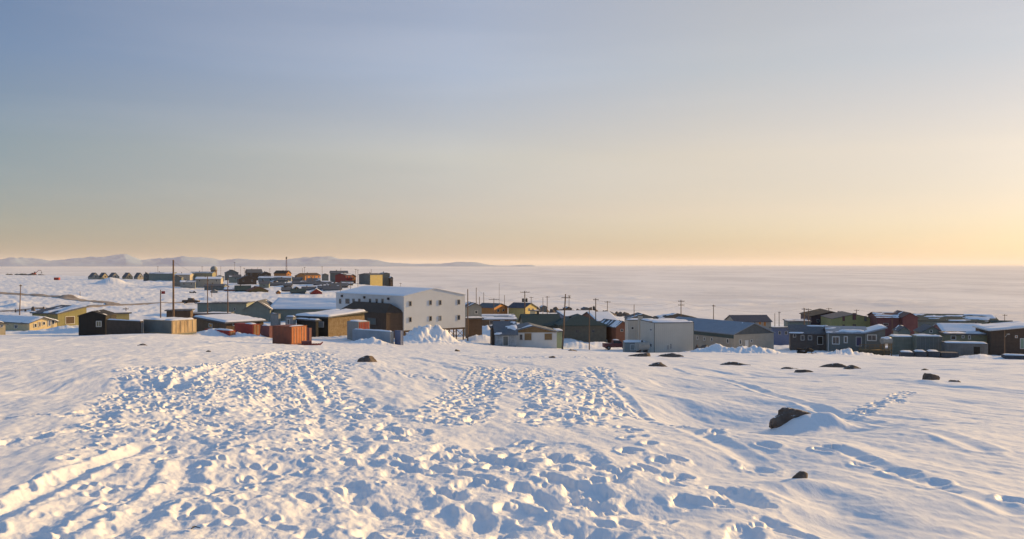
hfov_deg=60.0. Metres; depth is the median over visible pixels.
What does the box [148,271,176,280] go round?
warehouse
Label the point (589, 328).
utility pole
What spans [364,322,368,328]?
door
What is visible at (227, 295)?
utility pole
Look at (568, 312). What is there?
roof
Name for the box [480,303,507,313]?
house
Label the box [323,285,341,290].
dark house
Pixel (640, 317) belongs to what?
vent tower
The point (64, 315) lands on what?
olive building
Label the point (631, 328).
plant building
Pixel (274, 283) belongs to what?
dark house
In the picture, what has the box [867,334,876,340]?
window
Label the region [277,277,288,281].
dark house
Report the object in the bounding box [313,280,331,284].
dark house
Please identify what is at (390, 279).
hut
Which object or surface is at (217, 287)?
dark house
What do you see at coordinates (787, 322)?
hall
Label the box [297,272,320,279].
orange house
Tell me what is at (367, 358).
rock
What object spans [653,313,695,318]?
hall
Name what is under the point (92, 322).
shack
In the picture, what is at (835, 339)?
window
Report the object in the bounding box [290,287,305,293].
dark house
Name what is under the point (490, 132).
sky
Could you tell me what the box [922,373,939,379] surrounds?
rock
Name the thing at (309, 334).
rust container
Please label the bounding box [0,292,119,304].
road
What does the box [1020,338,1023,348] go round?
door
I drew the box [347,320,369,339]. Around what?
shed
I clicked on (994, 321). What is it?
green hut
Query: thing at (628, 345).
annex
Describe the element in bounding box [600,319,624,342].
brown house
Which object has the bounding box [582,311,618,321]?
house
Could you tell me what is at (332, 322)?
stone building
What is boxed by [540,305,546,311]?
hut
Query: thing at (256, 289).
brown house
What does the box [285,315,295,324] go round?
grey hut
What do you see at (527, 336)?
window
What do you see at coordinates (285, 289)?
brown house
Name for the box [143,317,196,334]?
cargo container
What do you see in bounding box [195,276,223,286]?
long house
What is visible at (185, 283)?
house
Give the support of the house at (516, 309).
on the ground
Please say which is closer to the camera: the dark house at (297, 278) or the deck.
the deck
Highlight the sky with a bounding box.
[0,0,1023,264]
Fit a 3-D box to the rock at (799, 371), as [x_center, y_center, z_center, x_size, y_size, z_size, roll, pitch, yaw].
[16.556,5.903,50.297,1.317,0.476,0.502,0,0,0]
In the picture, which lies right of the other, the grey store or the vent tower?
the grey store
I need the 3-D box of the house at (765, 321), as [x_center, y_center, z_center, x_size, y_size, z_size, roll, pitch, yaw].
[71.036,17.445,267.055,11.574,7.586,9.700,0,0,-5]
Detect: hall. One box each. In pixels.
[196,301,255,314]
[554,314,607,342]
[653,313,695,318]
[675,316,775,349]
[783,319,811,325]
[799,308,839,324]
[912,313,997,326]
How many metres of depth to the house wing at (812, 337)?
173.55 m
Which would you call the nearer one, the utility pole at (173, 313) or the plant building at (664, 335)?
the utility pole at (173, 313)
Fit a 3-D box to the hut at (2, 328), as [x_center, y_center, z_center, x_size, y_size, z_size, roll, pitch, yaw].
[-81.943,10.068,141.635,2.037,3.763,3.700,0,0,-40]
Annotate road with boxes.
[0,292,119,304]
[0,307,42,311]
[87,302,193,307]
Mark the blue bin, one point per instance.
(398, 337)
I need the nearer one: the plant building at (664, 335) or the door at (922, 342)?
the plant building at (664, 335)
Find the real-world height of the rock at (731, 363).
0.797 m
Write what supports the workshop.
on the ground
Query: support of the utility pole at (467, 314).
on the ground
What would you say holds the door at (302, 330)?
in the rust container at (290, 334)
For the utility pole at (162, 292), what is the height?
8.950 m
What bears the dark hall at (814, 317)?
on the ground
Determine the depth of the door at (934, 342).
163.31 m
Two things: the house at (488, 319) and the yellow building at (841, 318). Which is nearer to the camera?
the house at (488, 319)
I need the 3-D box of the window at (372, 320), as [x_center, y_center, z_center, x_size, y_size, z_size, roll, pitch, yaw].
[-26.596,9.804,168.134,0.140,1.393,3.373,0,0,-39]
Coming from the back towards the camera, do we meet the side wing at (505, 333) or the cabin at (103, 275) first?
the cabin at (103, 275)
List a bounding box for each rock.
[357,355,376,361]
[629,353,650,356]
[648,362,666,366]
[659,353,683,356]
[720,362,747,364]
[769,407,810,428]
[792,471,807,477]
[794,370,812,372]
[820,363,846,367]
[843,365,860,368]
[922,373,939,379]
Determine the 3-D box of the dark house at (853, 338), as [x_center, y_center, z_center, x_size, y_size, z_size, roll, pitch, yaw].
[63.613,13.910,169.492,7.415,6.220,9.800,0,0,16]
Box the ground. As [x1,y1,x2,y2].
[0,274,1023,538]
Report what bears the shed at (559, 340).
on the ground
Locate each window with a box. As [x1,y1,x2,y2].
[65,316,74,323]
[96,321,101,326]
[318,321,323,327]
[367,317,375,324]
[524,333,531,340]
[544,333,552,339]
[832,336,839,344]
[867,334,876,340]
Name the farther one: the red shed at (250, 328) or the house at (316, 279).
the house at (316, 279)
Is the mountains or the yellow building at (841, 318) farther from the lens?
the mountains
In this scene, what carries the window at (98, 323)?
in the shack
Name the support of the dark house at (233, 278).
on the ground
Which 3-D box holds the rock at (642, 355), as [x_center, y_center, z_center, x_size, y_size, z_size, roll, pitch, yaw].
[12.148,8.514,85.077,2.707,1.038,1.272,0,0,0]
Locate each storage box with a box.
[889,334,911,354]
[911,334,942,351]
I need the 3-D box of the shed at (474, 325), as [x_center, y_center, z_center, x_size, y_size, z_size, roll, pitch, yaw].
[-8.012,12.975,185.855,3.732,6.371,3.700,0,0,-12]
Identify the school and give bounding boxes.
[270,297,335,320]
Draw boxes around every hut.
[0,321,7,334]
[270,313,280,325]
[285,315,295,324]
[322,273,328,280]
[389,277,392,285]
[528,310,539,313]
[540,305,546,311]
[986,320,1012,323]
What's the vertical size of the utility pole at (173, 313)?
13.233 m
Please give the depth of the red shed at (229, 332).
134.75 m
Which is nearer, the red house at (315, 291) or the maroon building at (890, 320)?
the maroon building at (890, 320)
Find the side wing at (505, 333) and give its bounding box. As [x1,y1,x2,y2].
[492,321,517,346]
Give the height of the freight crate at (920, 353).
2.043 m
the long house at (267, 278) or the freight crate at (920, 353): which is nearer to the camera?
the freight crate at (920, 353)
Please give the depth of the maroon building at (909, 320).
245.79 m
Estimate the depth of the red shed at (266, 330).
136.55 m
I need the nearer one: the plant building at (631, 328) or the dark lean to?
the dark lean to
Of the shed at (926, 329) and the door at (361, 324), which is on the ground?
the shed at (926, 329)
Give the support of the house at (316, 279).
on the ground
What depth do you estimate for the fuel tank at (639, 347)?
149.62 m
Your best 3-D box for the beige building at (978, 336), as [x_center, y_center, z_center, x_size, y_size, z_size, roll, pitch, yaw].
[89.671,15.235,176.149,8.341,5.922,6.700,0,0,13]
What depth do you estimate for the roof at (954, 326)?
202.78 m
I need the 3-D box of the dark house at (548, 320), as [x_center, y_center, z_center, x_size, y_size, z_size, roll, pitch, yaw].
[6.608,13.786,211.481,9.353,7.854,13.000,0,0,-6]
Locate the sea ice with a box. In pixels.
[0,265,1023,323]
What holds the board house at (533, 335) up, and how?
on the ground
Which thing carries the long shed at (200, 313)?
on the ground
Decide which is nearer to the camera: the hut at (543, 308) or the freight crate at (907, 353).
the freight crate at (907, 353)
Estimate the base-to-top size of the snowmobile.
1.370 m
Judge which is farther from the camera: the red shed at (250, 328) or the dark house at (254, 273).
the dark house at (254, 273)
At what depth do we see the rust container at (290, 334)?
114.06 m
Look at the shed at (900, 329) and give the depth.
181.99 m
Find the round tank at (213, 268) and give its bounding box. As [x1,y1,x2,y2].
[210,266,216,275]
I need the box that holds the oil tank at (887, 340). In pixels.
[880,336,892,355]
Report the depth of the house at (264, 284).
430.81 m
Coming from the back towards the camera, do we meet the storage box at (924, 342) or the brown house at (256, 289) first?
the brown house at (256, 289)
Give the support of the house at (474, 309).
on the ground
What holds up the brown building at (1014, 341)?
on the ground
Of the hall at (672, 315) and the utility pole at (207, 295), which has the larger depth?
the hall at (672, 315)
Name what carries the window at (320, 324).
in the stone building at (332, 322)
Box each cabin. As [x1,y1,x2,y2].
[88,273,99,278]
[99,273,107,278]
[108,273,118,278]
[122,273,132,278]
[134,273,142,278]
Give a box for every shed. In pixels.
[111,310,131,319]
[164,308,194,317]
[193,312,233,318]
[205,328,235,335]
[235,323,259,334]
[261,324,271,337]
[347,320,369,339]
[465,316,483,337]
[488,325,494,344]
[553,328,562,348]
[892,325,910,334]
[913,324,939,334]
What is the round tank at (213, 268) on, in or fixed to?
on the ground
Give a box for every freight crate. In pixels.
[899,350,913,356]
[913,350,926,356]
[926,350,939,357]
[939,351,958,357]
[1001,353,1023,358]
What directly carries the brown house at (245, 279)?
on the ground
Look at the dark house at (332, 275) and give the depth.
489.12 m
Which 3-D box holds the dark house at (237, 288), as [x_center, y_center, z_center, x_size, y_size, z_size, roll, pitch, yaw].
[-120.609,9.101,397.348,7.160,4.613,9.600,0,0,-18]
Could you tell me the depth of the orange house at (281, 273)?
573.24 m
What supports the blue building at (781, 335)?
on the ground
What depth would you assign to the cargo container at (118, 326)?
133.79 m
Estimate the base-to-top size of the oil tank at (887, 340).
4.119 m
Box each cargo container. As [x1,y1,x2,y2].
[106,319,142,334]
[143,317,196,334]
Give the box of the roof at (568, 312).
[556,310,594,317]
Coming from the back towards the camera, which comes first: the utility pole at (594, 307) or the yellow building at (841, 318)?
the yellow building at (841, 318)
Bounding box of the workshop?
[192,313,267,333]
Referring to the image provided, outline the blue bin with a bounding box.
[395,330,402,344]
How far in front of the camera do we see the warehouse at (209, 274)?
553.13 m
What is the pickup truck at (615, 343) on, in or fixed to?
on the ground
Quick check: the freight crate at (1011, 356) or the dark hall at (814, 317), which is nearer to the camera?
the freight crate at (1011, 356)
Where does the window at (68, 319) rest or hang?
in the olive building at (64, 315)
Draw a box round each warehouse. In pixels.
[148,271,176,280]
[174,272,194,279]
[191,271,215,279]
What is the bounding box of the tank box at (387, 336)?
[352,328,393,343]
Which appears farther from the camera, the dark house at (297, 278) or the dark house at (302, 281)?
the dark house at (297, 278)
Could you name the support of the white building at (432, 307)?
on the ground
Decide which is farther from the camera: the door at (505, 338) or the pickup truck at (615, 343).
the pickup truck at (615, 343)
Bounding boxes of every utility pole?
[19,284,20,314]
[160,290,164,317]
[172,260,174,316]
[207,276,207,314]
[227,278,227,313]
[467,289,467,340]
[520,291,529,313]
[561,294,570,348]
[589,308,589,349]
[593,298,598,319]
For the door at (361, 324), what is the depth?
144.47 m
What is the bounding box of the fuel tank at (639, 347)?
[634,340,649,352]
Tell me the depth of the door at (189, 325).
133.85 m
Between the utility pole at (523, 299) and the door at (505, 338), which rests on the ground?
the utility pole at (523, 299)
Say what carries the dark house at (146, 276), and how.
on the ground
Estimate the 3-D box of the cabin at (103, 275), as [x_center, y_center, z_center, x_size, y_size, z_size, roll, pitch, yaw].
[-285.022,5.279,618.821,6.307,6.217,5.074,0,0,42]
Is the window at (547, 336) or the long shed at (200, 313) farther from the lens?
the long shed at (200, 313)
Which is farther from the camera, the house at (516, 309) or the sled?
the house at (516, 309)
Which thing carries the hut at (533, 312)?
on the ground
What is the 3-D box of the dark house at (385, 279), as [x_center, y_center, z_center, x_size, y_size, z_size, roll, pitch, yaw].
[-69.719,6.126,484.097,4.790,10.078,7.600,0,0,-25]
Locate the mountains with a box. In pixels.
[0,254,534,266]
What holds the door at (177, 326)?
in the cargo container at (175, 325)
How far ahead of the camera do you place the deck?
160.43 m
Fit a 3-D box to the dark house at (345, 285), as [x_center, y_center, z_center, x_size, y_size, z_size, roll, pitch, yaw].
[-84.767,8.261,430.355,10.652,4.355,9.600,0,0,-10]
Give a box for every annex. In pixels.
[340,301,405,337]
[623,340,644,351]
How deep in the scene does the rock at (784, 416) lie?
18.72 m
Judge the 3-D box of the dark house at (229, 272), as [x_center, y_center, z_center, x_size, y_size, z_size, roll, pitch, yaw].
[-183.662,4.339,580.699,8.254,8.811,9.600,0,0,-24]
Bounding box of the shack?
[77,309,116,335]
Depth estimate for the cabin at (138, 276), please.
617.71 m
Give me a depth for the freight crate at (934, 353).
149.94 m
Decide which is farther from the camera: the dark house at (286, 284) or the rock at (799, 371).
the dark house at (286, 284)
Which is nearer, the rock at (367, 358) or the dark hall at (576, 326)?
the rock at (367, 358)
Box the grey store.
[941,341,987,355]
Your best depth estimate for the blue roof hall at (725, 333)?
163.71 m
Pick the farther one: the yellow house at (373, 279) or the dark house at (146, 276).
the dark house at (146, 276)
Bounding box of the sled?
[297,341,322,344]
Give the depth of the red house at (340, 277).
472.78 m
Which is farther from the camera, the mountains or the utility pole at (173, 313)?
the mountains
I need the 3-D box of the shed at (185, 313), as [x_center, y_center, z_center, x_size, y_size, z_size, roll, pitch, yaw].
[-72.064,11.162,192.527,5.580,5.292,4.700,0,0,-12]
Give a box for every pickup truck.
[182,297,199,303]
[602,339,622,349]
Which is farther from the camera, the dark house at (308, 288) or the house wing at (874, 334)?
the dark house at (308, 288)
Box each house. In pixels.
[143,272,148,280]
[174,275,182,286]
[180,279,195,287]
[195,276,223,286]
[204,283,226,290]
[223,286,234,290]
[224,269,238,279]
[228,274,241,282]
[234,285,250,291]
[237,275,256,284]
[245,269,262,280]
[245,286,268,291]
[258,275,292,281]
[259,281,269,287]
[260,271,270,275]
[270,281,284,285]
[274,270,291,275]
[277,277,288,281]
[281,286,291,291]
[283,282,292,286]
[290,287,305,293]
[292,276,302,279]
[292,280,314,283]
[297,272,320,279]
[301,286,316,290]
[306,277,320,280]
[309,288,322,293]
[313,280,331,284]
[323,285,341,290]
[326,282,348,287]
[329,270,347,281]
[335,272,352,281]
[341,280,353,284]
[358,273,382,285]
[379,272,389,285]
[464,301,482,335]
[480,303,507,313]
[482,314,517,325]
[507,302,536,321]
[516,322,559,347]
[517,311,560,328]
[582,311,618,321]
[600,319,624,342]
[624,312,654,318]
[724,315,772,329]
[823,326,866,351]
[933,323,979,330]
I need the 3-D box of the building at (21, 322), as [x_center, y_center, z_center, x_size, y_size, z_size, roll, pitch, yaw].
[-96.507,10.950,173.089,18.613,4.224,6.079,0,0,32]
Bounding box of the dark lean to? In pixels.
[296,318,320,336]
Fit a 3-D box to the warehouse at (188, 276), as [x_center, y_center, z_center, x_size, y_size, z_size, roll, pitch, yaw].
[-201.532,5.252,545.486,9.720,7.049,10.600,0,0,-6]
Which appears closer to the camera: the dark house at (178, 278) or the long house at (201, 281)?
the long house at (201, 281)
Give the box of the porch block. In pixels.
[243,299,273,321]
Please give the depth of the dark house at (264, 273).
581.14 m
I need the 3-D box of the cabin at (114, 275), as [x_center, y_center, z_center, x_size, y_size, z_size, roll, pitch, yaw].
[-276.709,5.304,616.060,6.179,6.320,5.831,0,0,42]
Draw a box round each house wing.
[787,325,827,350]
[864,324,887,350]
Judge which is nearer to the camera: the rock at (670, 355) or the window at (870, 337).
the rock at (670, 355)
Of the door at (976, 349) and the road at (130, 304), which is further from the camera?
the road at (130, 304)
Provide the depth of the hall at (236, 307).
232.57 m
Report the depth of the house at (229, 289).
402.81 m
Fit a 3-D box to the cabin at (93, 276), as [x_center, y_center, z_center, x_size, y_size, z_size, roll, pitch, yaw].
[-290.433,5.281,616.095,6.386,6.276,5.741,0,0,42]
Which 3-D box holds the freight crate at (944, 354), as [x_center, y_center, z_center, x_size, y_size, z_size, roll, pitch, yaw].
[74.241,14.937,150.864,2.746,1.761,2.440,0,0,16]
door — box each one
[172,321,183,332]
[184,320,195,331]
[292,327,298,342]
[299,326,305,342]
[359,322,363,328]
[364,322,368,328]
[503,336,508,345]
[817,336,822,344]
[856,337,861,345]
[917,337,928,350]
[929,337,941,350]
[973,346,980,354]
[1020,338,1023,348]
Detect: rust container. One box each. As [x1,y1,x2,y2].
[272,324,306,344]
[307,328,311,340]
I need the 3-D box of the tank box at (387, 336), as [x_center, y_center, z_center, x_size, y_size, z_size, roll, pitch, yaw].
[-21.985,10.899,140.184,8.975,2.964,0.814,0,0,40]
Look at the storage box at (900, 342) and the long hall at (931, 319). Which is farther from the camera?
the long hall at (931, 319)
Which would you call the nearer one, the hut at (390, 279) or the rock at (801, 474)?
the rock at (801, 474)
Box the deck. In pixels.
[858,344,889,354]
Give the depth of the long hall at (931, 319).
261.79 m
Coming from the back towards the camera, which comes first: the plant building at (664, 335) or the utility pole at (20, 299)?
the utility pole at (20, 299)
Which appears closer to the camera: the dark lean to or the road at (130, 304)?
the dark lean to
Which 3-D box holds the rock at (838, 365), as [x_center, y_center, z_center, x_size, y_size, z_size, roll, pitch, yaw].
[22.709,7.149,63.131,3.121,0.994,0.823,0,0,9]
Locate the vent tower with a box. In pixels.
[637,315,642,339]
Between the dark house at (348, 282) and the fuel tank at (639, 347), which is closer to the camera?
the fuel tank at (639, 347)
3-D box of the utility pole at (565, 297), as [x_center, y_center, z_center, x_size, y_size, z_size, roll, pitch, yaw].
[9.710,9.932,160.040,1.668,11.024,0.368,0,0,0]
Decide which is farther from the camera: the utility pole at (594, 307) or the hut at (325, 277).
the hut at (325, 277)
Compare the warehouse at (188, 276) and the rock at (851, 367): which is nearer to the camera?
the rock at (851, 367)
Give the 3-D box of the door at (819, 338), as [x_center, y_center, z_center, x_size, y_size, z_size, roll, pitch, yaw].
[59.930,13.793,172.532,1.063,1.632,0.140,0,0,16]
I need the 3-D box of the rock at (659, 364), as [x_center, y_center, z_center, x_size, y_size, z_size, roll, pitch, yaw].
[8.951,6.042,54.499,1.319,0.723,0.725,0,0,0]
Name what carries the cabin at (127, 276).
on the ground
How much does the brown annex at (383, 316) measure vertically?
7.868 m
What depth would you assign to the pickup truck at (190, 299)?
284.24 m
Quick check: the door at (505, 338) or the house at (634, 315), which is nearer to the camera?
the door at (505, 338)
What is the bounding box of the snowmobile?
[796,346,815,353]
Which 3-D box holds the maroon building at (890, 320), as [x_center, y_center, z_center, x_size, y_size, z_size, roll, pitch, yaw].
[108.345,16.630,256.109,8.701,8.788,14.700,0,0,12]
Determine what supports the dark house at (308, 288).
on the ground
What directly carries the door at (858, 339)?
in the dark house at (853, 338)
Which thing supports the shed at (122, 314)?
on the ground
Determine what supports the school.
on the ground
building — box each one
[0,314,59,330]
[30,305,88,325]
[294,309,367,336]
[335,285,465,339]
[625,318,652,339]
[640,318,693,352]
[769,326,788,344]
[820,311,869,326]
[867,312,900,336]
[895,310,918,334]
[938,331,987,342]
[972,321,1023,354]
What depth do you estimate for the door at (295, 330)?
113.62 m

